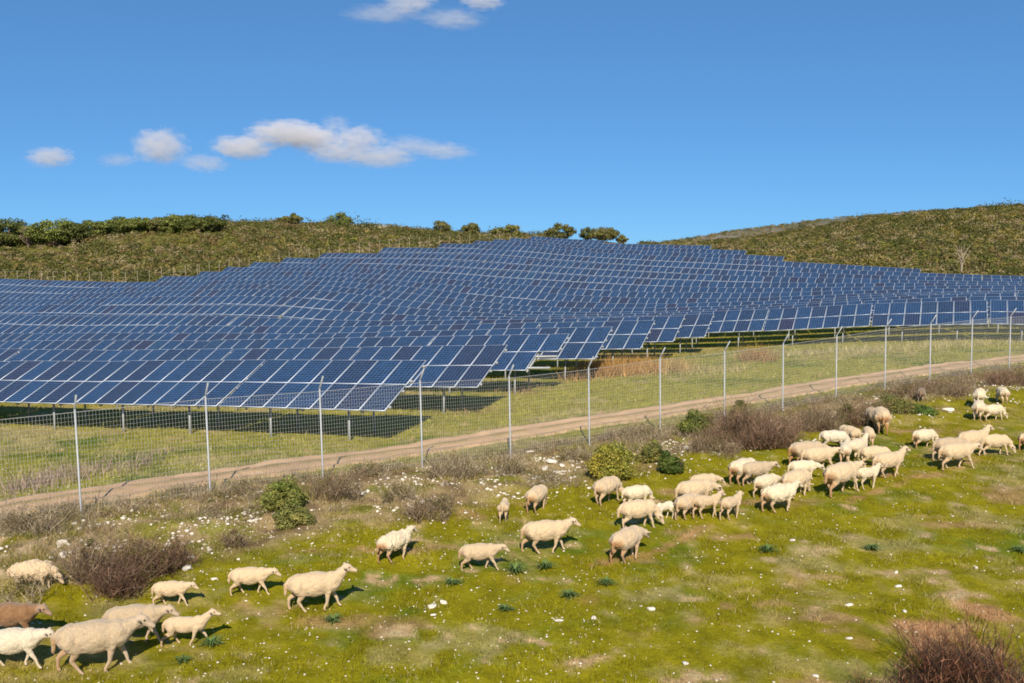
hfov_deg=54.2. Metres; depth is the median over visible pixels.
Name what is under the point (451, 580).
asphodel plant
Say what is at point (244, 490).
dry shrub
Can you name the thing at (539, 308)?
solar table
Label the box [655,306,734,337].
solar table
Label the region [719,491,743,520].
sheep
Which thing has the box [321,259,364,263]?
solar table
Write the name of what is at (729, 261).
solar table
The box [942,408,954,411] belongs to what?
white stone
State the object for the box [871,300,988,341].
solar table
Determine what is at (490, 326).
solar table
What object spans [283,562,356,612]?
sheep
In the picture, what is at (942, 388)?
dry shrub
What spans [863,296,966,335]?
solar table
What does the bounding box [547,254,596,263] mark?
solar table
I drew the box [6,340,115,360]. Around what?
solar table
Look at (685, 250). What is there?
solar table
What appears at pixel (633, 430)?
dry shrub
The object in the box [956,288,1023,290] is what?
solar table
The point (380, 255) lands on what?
solar table
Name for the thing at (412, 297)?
solar table
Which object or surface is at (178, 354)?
solar table
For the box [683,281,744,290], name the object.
solar table
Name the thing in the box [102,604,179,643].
sheep
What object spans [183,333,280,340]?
solar table
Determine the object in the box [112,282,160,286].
solar table
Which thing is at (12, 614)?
sheep
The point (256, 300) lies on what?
solar table
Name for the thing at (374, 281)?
solar table
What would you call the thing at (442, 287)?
solar table
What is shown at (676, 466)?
green bush
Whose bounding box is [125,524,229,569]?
dry shrub
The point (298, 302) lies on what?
solar table
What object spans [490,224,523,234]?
oak tree
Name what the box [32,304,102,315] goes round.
solar table
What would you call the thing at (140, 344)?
solar table
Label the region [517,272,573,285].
solar table
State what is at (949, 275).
solar table
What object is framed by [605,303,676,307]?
solar table
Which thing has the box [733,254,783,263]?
solar table
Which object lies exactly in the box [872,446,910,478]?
sheep
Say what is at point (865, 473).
sheep
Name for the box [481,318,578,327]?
solar table
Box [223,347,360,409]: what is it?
solar table
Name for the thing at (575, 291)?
solar table
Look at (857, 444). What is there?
sheep
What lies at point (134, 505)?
dry brush
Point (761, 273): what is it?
solar table
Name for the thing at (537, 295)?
solar table
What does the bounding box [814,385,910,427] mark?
dry shrub
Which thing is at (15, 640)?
sheep
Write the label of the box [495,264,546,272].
solar table
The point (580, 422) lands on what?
dirt track
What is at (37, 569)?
sheep
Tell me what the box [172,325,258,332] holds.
solar table
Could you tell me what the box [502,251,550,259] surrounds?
solar table
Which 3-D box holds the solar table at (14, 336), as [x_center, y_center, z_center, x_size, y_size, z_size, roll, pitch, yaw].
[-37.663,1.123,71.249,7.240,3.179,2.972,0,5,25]
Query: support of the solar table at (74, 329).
on the ground at (708, 633)
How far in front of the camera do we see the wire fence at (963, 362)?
29.88 m
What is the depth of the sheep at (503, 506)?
22.89 m
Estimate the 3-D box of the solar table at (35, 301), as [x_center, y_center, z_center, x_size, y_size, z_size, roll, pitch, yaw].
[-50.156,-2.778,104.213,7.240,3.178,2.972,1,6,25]
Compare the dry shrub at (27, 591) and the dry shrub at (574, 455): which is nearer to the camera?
the dry shrub at (27, 591)
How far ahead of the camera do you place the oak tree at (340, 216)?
223.40 m
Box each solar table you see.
[0,279,36,285]
[0,285,32,292]
[0,292,11,298]
[0,299,16,304]
[0,305,45,314]
[0,314,42,324]
[0,324,40,332]
[0,333,34,340]
[0,341,29,348]
[0,348,21,360]
[0,361,10,367]
[0,361,128,428]
[4,293,56,298]
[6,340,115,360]
[7,349,121,403]
[9,299,64,304]
[24,325,107,340]
[24,333,108,345]
[25,286,76,293]
[29,280,76,286]
[30,315,102,332]
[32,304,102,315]
[50,293,102,298]
[59,298,115,310]
[68,287,120,293]
[69,281,117,287]
[76,360,265,433]
[88,305,160,315]
[92,315,167,331]
[97,291,152,297]
[98,325,179,339]
[101,333,190,349]
[105,340,210,349]
[107,297,170,304]
[109,348,233,409]
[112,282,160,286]
[115,286,167,291]
[146,289,204,296]
[149,305,222,321]
[154,296,229,310]
[156,276,205,281]
[157,281,205,289]
[157,315,237,332]
[162,285,215,294]
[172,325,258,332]
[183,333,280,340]
[197,272,242,275]
[198,289,259,295]
[200,276,249,280]
[202,280,254,288]
[202,339,316,359]
[211,284,268,294]
[211,305,290,324]
[217,295,291,310]
[219,360,426,440]
[222,267,267,274]
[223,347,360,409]
[228,317,312,325]
[239,271,287,278]
[246,276,296,283]
[249,262,292,266]
[252,280,305,288]
[252,326,343,338]
[254,289,320,305]
[263,267,310,274]
[265,284,323,289]
[277,332,379,338]
[280,258,324,263]
[281,307,363,319]
[283,271,333,276]
[284,297,358,313]
[290,263,334,271]
[294,276,347,284]
[302,280,359,289]
[307,267,355,276]
[308,320,393,326]
[309,336,434,359]
[312,286,383,298]
[313,290,384,303]
[318,253,361,258]
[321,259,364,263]
[330,272,382,281]
[331,263,377,268]
[339,325,436,332]
[344,277,399,287]
[351,268,402,278]
[351,345,507,413]
[352,302,430,319]
[356,283,417,295]
[357,253,401,262]
[358,313,441,320]
[360,258,407,264]
[374,264,423,273]
[376,329,489,345]
[379,248,421,256]
[379,290,446,303]
[380,275,433,284]
[380,298,451,309]
[391,319,482,329]
[397,253,443,259]
[397,281,455,292]
[398,270,451,282]
[403,259,451,266]
[413,288,477,299]
[418,248,463,257]
[420,266,471,274]
[425,310,505,316]
[429,334,568,393]
[431,278,487,290]
[435,322,540,334]
[438,243,480,251]
[439,316,524,323]
[440,254,488,264]
[442,298,512,309]
[448,261,498,272]
[448,273,503,286]
[448,305,522,313]
[451,285,514,296]
[459,248,506,258]
[467,269,521,278]
[473,241,513,248]
[474,295,539,305]
[478,244,521,260]
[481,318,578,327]
[484,256,533,265]
[484,283,543,295]
[487,327,612,380]
[493,239,531,243]
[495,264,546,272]
[500,278,556,289]
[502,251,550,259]
[504,314,585,316]
[509,305,581,311]
[510,238,547,243]
[510,290,575,300]
[512,242,554,248]
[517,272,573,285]
[520,247,565,263]
[521,311,597,314]
[524,316,615,320]
[530,236,567,240]
[530,260,580,268]
[532,242,571,248]
[537,300,606,307]
[539,320,654,368]
[541,287,603,295]
[544,267,597,278]
[547,240,586,244]
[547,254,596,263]
[554,246,596,252]
[554,281,613,289]
[563,250,610,257]
[567,239,605,242]
[569,275,627,287]
[571,245,612,248]
[572,295,639,307]
[578,263,630,270]
[578,316,684,359]
[580,308,655,311]
[586,243,626,246]
[586,313,673,348]
[594,257,644,268]
[595,270,650,282]
[596,249,640,256]
[598,311,678,343]
[600,290,665,297]
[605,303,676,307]
[608,253,656,263]
[611,284,673,291]
[612,247,655,252]
[616,314,714,353]
[625,244,667,250]
[625,278,684,287]
[628,265,682,275]
[637,298,707,303]
[639,251,686,258]
[642,260,694,271]
[648,273,705,283]
[654,256,704,266]
[655,248,699,255]
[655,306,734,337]
[663,292,730,297]
[667,245,711,252]
[671,286,735,293]
[674,309,768,346]
[676,301,752,306]
[679,307,766,342]
[680,268,736,280]
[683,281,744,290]
[685,253,734,261]
[693,263,746,274]
[699,249,746,257]
[703,258,755,267]
[704,275,763,285]
[707,297,780,304]
[730,292,800,300]
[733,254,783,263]
[735,288,801,292]
[735,301,820,335]
[736,270,793,280]
[743,282,807,295]
[745,265,801,275]
[753,298,833,304]
[754,260,808,270]
[763,276,825,287]
[763,300,862,339]
[763,303,872,343]
[780,294,858,299]
[793,272,853,282]
[801,268,859,277]
[801,287,872,292]
[801,290,875,300]
[807,263,862,273]
[807,283,874,289]
[822,296,913,329]
[825,278,889,286]
[834,293,920,299]
[854,274,916,282]
[859,270,918,276]
[859,292,941,296]
[863,266,920,273]
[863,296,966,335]
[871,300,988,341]
[873,286,947,291]
[875,283,945,289]
[876,288,954,293]
[889,280,956,285]
[915,293,1015,326]
[916,276,981,281]
[919,273,981,279]
[923,291,1016,295]
[943,290,1023,298]
[945,283,1019,286]
[948,285,1023,292]
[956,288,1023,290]
[957,281,1023,284]
[969,296,1023,333]
[982,275,1023,281]
[982,278,1023,281]
[989,300,1023,340]
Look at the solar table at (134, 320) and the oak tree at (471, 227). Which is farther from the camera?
the oak tree at (471, 227)
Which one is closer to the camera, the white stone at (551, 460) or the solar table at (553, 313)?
the white stone at (551, 460)
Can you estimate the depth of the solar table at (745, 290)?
109.71 m
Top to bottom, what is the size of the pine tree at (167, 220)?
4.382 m
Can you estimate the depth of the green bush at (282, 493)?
23.54 m
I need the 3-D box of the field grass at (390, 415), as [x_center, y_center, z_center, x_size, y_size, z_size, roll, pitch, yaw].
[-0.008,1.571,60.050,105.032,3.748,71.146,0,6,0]
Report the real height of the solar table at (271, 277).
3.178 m
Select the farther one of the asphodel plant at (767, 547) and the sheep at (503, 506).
the sheep at (503, 506)
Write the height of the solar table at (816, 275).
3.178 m
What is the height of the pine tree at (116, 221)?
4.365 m
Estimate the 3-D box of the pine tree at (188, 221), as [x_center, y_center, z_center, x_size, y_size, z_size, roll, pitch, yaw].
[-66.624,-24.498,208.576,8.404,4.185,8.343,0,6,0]
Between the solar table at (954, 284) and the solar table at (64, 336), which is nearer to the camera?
the solar table at (64, 336)
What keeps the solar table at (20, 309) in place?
on the ground at (708, 633)
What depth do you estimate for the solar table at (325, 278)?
119.42 m
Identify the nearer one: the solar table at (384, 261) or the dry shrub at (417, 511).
the dry shrub at (417, 511)
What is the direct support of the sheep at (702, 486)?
on the ground at (708, 633)
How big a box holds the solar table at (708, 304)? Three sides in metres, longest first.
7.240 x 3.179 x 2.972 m
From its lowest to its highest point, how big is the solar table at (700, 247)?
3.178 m
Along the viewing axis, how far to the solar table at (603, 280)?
124.04 m
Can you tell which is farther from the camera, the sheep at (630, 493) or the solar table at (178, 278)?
the solar table at (178, 278)
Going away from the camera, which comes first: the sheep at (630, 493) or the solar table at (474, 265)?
the sheep at (630, 493)
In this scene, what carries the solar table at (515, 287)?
on the ground at (708, 633)
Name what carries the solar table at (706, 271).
on the ground at (708, 633)
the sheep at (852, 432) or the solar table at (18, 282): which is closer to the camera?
the sheep at (852, 432)
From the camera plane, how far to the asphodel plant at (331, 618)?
17.24 m
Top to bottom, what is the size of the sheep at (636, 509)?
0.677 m
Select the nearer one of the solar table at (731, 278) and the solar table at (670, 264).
the solar table at (731, 278)
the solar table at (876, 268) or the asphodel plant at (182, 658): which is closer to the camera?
the asphodel plant at (182, 658)
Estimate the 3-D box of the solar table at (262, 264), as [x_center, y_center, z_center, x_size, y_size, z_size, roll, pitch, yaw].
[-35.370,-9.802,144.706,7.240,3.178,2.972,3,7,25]
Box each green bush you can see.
[232,464,326,511]
[272,504,316,529]
[570,437,680,481]
[614,425,677,462]
[650,442,709,475]
[655,397,739,437]
[720,391,779,417]
[831,399,857,425]
[873,392,941,414]
[906,403,940,416]
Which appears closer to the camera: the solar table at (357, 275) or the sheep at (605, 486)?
the sheep at (605, 486)
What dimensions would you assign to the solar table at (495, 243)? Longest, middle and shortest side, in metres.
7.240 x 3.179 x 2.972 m
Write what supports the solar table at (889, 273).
on the ground at (708, 633)
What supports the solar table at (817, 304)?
on the ground at (708, 633)
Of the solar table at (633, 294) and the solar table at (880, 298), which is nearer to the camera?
the solar table at (880, 298)
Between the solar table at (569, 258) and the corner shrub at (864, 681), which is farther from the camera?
the solar table at (569, 258)
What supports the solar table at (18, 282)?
on the ground at (708, 633)
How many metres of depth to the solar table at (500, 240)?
170.11 m
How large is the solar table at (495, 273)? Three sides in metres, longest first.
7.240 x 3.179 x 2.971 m
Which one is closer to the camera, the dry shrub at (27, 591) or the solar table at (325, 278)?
the dry shrub at (27, 591)
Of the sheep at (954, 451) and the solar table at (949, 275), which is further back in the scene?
the solar table at (949, 275)
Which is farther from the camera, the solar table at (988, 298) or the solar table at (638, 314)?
the solar table at (638, 314)
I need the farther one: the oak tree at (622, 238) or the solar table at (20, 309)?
the oak tree at (622, 238)
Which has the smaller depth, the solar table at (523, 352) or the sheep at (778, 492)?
the sheep at (778, 492)
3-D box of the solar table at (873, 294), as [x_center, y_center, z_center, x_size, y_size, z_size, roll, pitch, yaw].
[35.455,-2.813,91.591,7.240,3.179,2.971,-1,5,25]
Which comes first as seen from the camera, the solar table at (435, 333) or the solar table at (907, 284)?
the solar table at (435, 333)
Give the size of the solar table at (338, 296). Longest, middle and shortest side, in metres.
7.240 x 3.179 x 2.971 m
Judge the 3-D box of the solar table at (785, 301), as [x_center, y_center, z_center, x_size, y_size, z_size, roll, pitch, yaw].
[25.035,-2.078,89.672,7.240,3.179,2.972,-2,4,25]
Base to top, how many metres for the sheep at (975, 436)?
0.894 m
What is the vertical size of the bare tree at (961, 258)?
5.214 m
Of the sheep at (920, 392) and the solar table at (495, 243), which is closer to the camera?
the sheep at (920, 392)
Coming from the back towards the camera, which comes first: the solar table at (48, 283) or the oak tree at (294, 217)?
the oak tree at (294, 217)
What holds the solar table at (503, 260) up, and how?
on the ground at (708, 633)
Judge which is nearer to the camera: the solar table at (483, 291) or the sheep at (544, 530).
the sheep at (544, 530)
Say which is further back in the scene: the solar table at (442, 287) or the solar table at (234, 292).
the solar table at (442, 287)
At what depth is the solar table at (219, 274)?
133.67 m
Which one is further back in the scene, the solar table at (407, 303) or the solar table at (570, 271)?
the solar table at (570, 271)
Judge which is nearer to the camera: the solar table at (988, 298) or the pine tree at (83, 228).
the solar table at (988, 298)
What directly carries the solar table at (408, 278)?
on the ground at (708, 633)
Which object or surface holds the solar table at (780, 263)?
on the ground at (708, 633)
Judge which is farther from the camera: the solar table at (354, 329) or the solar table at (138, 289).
the solar table at (138, 289)
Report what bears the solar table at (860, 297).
on the ground at (708, 633)
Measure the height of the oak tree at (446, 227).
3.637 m
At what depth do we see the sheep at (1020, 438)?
29.57 m
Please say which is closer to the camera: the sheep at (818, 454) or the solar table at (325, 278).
the sheep at (818, 454)
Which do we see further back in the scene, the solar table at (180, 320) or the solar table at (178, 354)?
the solar table at (180, 320)
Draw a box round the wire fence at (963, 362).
[0,308,1023,517]
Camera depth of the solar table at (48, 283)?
129.46 m
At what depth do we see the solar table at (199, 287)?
112.10 m
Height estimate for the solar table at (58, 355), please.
3.179 m
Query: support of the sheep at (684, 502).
on the ground at (708, 633)
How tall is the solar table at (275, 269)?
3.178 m
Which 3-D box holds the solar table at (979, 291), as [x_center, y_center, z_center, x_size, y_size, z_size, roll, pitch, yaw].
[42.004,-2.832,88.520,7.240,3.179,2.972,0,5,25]
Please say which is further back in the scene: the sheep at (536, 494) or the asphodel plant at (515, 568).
the sheep at (536, 494)
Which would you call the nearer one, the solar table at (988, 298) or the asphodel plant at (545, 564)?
the asphodel plant at (545, 564)
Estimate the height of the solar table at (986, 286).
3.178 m
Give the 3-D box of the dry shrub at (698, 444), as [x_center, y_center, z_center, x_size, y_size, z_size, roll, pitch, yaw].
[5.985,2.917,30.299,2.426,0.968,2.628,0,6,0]
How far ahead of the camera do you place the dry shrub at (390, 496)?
24.75 m
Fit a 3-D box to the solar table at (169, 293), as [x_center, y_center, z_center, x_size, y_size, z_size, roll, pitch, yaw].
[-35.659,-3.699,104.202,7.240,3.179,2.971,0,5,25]
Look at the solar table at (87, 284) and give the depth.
126.52 m
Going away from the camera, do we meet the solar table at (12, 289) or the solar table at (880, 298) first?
the solar table at (880, 298)
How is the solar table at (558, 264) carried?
on the ground at (708, 633)
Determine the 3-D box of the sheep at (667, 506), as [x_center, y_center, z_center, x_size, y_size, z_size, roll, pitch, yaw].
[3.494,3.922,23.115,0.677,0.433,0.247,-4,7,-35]
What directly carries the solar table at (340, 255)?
on the ground at (708, 633)
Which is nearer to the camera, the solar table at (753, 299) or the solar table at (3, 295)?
the solar table at (753, 299)
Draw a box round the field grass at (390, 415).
[0,318,1023,499]
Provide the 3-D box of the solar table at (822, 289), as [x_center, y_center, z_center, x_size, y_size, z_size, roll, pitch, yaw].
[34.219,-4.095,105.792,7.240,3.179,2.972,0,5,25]
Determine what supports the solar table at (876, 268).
on the ground at (708, 633)
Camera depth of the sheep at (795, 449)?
27.98 m
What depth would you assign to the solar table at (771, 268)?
133.30 m
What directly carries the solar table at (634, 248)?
on the ground at (708, 633)
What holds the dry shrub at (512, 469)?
on the ground at (708, 633)
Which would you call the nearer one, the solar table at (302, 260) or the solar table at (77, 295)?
the solar table at (77, 295)
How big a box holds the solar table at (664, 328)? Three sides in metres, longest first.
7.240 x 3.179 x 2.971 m
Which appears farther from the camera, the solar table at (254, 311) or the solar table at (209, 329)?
the solar table at (254, 311)
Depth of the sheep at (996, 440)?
28.93 m
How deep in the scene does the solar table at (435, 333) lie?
56.81 m
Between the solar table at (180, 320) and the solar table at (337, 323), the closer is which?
the solar table at (337, 323)
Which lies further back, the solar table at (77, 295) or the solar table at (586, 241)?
the solar table at (586, 241)
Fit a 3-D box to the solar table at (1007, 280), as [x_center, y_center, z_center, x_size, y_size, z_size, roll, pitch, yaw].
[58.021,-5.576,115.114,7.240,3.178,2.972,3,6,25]
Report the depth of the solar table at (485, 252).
150.89 m
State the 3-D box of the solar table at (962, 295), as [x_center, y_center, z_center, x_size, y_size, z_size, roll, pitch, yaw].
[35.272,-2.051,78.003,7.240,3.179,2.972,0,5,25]
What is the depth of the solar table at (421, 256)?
148.57 m
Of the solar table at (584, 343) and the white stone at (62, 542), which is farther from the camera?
the solar table at (584, 343)
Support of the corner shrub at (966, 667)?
on the ground at (708, 633)
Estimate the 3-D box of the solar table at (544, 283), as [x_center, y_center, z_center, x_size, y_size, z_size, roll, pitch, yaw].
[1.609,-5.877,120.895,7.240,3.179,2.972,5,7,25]
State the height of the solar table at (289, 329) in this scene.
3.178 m
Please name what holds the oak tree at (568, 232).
on the ground at (708, 633)
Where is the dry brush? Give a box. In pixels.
[0,361,1023,569]
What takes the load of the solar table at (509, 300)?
on the ground at (708, 633)
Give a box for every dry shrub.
[0,486,82,535]
[0,516,152,585]
[0,568,59,603]
[49,511,239,601]
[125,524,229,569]
[150,496,231,519]
[208,522,258,547]
[218,468,277,502]
[289,460,383,501]
[346,454,386,478]
[363,476,426,503]
[388,482,465,523]
[406,437,488,479]
[459,435,540,476]
[520,461,579,488]
[555,437,595,462]
[598,416,680,442]
[674,425,746,457]
[680,390,837,449]
[776,390,866,432]
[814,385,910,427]
[869,373,945,397]
[910,373,991,397]
[972,360,1023,385]
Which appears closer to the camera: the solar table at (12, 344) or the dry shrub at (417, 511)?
the dry shrub at (417, 511)
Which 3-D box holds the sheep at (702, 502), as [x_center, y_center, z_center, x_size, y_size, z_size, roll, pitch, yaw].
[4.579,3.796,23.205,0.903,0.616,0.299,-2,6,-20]
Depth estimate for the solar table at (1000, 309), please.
65.62 m
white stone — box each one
[57,539,67,545]
[182,564,191,570]
[428,603,436,608]
[546,459,557,463]
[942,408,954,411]
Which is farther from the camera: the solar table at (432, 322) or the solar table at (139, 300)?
the solar table at (139, 300)
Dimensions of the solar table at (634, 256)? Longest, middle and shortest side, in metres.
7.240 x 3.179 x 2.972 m
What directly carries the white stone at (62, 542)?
on the ground at (708, 633)
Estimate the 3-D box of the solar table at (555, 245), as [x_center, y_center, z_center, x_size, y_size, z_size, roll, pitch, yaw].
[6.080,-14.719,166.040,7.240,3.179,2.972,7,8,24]
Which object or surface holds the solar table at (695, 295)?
on the ground at (708, 633)
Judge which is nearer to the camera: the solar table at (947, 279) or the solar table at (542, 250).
the solar table at (947, 279)
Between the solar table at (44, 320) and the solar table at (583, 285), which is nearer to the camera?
the solar table at (44, 320)
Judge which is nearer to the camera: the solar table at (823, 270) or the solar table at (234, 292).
the solar table at (234, 292)
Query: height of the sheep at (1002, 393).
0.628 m
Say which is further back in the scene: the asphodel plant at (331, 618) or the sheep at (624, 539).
the sheep at (624, 539)
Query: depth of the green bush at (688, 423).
32.04 m
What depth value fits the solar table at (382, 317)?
79.36 m
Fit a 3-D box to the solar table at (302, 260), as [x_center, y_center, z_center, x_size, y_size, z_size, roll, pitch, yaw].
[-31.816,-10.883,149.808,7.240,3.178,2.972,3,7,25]
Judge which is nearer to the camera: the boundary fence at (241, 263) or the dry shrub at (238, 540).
the dry shrub at (238, 540)
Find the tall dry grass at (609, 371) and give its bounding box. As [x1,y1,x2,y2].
[0,337,1023,504]
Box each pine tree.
[0,217,30,245]
[23,218,83,245]
[48,222,92,242]
[81,220,117,236]
[90,216,142,233]
[121,217,158,231]
[143,216,172,231]
[158,213,187,232]
[169,214,214,231]
[193,215,228,231]
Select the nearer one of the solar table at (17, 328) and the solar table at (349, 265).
the solar table at (17, 328)
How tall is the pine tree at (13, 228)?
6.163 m
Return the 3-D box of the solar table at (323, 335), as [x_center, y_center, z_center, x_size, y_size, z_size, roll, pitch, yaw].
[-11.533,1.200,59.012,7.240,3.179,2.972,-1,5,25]
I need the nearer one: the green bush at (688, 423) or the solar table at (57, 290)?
the green bush at (688, 423)
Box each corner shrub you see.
[839,661,936,682]
[863,594,1023,682]
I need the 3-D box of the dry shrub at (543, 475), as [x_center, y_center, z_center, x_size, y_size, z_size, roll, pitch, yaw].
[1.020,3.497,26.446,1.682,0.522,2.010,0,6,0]
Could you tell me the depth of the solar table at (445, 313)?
84.01 m
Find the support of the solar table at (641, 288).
on the ground at (708, 633)
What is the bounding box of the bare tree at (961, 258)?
[956,244,969,271]
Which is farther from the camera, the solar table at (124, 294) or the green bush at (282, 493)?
the solar table at (124, 294)
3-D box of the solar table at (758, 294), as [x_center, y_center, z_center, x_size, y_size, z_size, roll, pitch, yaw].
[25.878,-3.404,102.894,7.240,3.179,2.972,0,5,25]
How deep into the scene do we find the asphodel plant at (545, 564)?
19.96 m
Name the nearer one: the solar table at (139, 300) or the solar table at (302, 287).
the solar table at (139, 300)
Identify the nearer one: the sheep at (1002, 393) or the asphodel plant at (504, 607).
the asphodel plant at (504, 607)
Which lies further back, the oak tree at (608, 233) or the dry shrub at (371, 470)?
the oak tree at (608, 233)
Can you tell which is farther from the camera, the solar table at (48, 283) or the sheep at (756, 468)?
the solar table at (48, 283)
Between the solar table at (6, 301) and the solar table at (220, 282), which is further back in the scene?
the solar table at (220, 282)
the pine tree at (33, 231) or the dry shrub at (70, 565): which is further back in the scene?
the pine tree at (33, 231)
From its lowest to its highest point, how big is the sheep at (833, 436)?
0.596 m
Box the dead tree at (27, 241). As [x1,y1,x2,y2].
[18,225,34,247]
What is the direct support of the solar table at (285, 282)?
on the ground at (708, 633)
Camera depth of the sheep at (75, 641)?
15.26 m
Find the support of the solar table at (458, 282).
on the ground at (708, 633)
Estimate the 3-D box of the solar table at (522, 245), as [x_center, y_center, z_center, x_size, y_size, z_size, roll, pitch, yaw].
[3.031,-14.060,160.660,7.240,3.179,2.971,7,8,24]
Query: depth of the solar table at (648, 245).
166.04 m
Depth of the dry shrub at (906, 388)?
38.60 m
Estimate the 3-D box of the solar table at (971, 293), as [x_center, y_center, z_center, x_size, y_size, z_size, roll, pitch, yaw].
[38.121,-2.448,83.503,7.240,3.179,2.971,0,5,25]
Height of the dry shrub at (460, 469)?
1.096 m
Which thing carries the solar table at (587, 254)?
on the ground at (708, 633)
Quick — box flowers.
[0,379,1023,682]
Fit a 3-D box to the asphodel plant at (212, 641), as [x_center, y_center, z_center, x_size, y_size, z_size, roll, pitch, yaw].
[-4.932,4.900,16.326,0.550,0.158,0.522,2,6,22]
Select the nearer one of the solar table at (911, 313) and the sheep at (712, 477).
the sheep at (712, 477)
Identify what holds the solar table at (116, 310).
on the ground at (708, 633)
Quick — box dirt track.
[0,354,1023,517]
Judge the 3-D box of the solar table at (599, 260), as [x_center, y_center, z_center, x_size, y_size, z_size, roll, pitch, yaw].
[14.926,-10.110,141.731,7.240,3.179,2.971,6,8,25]
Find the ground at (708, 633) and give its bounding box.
[0,211,1023,682]
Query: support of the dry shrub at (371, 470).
on the ground at (708, 633)
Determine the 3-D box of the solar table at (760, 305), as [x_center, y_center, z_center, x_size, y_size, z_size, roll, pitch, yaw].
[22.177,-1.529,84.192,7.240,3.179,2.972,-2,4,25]
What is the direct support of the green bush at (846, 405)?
on the ground at (708, 633)
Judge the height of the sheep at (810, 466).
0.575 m
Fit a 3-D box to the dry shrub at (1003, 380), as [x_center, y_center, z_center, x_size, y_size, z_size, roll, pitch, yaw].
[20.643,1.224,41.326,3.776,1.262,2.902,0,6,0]
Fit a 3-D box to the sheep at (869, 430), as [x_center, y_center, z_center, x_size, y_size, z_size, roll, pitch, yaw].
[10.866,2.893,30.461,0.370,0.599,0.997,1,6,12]
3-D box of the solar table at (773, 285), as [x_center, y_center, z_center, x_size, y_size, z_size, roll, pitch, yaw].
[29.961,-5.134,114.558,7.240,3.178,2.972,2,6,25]
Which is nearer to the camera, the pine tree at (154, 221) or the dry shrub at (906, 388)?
the dry shrub at (906, 388)
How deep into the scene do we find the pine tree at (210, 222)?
206.00 m
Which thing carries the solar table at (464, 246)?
on the ground at (708, 633)
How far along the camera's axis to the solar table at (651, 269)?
133.58 m
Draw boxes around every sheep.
[0,602,51,628]
[0,627,54,668]
[7,559,63,590]
[50,612,155,674]
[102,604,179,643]
[151,580,198,605]
[160,608,220,647]
[228,566,280,596]
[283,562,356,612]
[376,525,416,562]
[458,543,509,571]
[497,497,509,523]
[520,517,580,554]
[524,484,549,513]
[592,476,624,505]
[608,525,650,563]
[617,499,663,527]
[621,485,654,502]
[652,501,673,521]
[674,492,700,520]
[675,479,723,508]
[690,473,724,493]
[692,491,725,518]
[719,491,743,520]
[727,458,755,485]
[742,461,779,485]
[753,473,780,497]
[760,480,802,512]
[780,468,813,498]
[787,460,824,479]
[788,441,829,462]
[800,446,843,464]
[819,430,850,444]
[822,460,866,497]
[838,425,861,443]
[838,438,851,461]
[846,432,870,461]
[854,463,883,489]
[857,445,890,465]
[860,407,884,430]
[862,426,875,445]
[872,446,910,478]
[873,406,891,434]
[912,429,938,448]
[916,388,925,402]
[932,437,970,460]
[938,442,982,470]
[957,424,993,455]
[971,400,984,420]
[972,388,986,401]
[982,404,1007,421]
[983,434,1015,455]
[993,386,1009,403]
[1017,433,1023,450]
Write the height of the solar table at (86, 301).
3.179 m
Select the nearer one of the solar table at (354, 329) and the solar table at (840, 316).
the solar table at (354, 329)
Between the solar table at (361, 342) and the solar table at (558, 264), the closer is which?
the solar table at (361, 342)
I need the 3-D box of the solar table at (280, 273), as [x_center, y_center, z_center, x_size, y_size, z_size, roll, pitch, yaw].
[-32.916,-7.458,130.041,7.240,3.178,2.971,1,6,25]
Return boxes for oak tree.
[277,213,303,222]
[326,211,353,225]
[433,220,450,231]
[461,223,480,233]
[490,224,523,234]
[543,221,576,238]
[579,226,594,239]
[586,226,620,241]
[616,234,628,243]
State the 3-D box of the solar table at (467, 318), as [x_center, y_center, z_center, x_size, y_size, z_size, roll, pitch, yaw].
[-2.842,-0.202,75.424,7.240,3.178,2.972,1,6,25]
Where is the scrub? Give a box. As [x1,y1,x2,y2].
[0,197,1023,285]
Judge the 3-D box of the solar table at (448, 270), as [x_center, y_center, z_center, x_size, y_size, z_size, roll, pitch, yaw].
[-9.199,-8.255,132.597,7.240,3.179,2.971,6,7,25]
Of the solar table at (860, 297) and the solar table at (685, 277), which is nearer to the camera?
the solar table at (860, 297)
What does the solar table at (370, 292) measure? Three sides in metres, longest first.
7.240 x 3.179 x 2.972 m
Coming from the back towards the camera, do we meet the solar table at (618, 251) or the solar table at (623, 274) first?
the solar table at (618, 251)
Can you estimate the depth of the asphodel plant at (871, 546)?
21.00 m
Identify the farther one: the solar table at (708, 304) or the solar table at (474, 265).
the solar table at (474, 265)
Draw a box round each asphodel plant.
[174,654,194,664]
[194,634,223,648]
[322,612,345,623]
[441,576,464,586]
[497,603,516,611]
[499,560,529,573]
[533,558,561,569]
[556,588,580,599]
[593,576,619,585]
[755,543,778,552]
[860,543,884,550]
[1011,545,1023,552]
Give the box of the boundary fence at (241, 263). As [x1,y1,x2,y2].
[5,234,493,281]
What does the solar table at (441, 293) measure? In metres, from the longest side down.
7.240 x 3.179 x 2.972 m
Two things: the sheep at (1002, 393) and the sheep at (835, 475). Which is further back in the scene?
the sheep at (1002, 393)
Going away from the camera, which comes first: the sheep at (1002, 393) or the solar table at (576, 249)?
the sheep at (1002, 393)
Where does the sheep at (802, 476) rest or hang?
on the ground at (708, 633)
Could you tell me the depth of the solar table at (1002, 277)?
122.00 m
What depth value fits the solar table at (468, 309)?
90.07 m
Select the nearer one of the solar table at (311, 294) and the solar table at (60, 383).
the solar table at (60, 383)
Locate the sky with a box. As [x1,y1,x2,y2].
[0,0,1023,243]

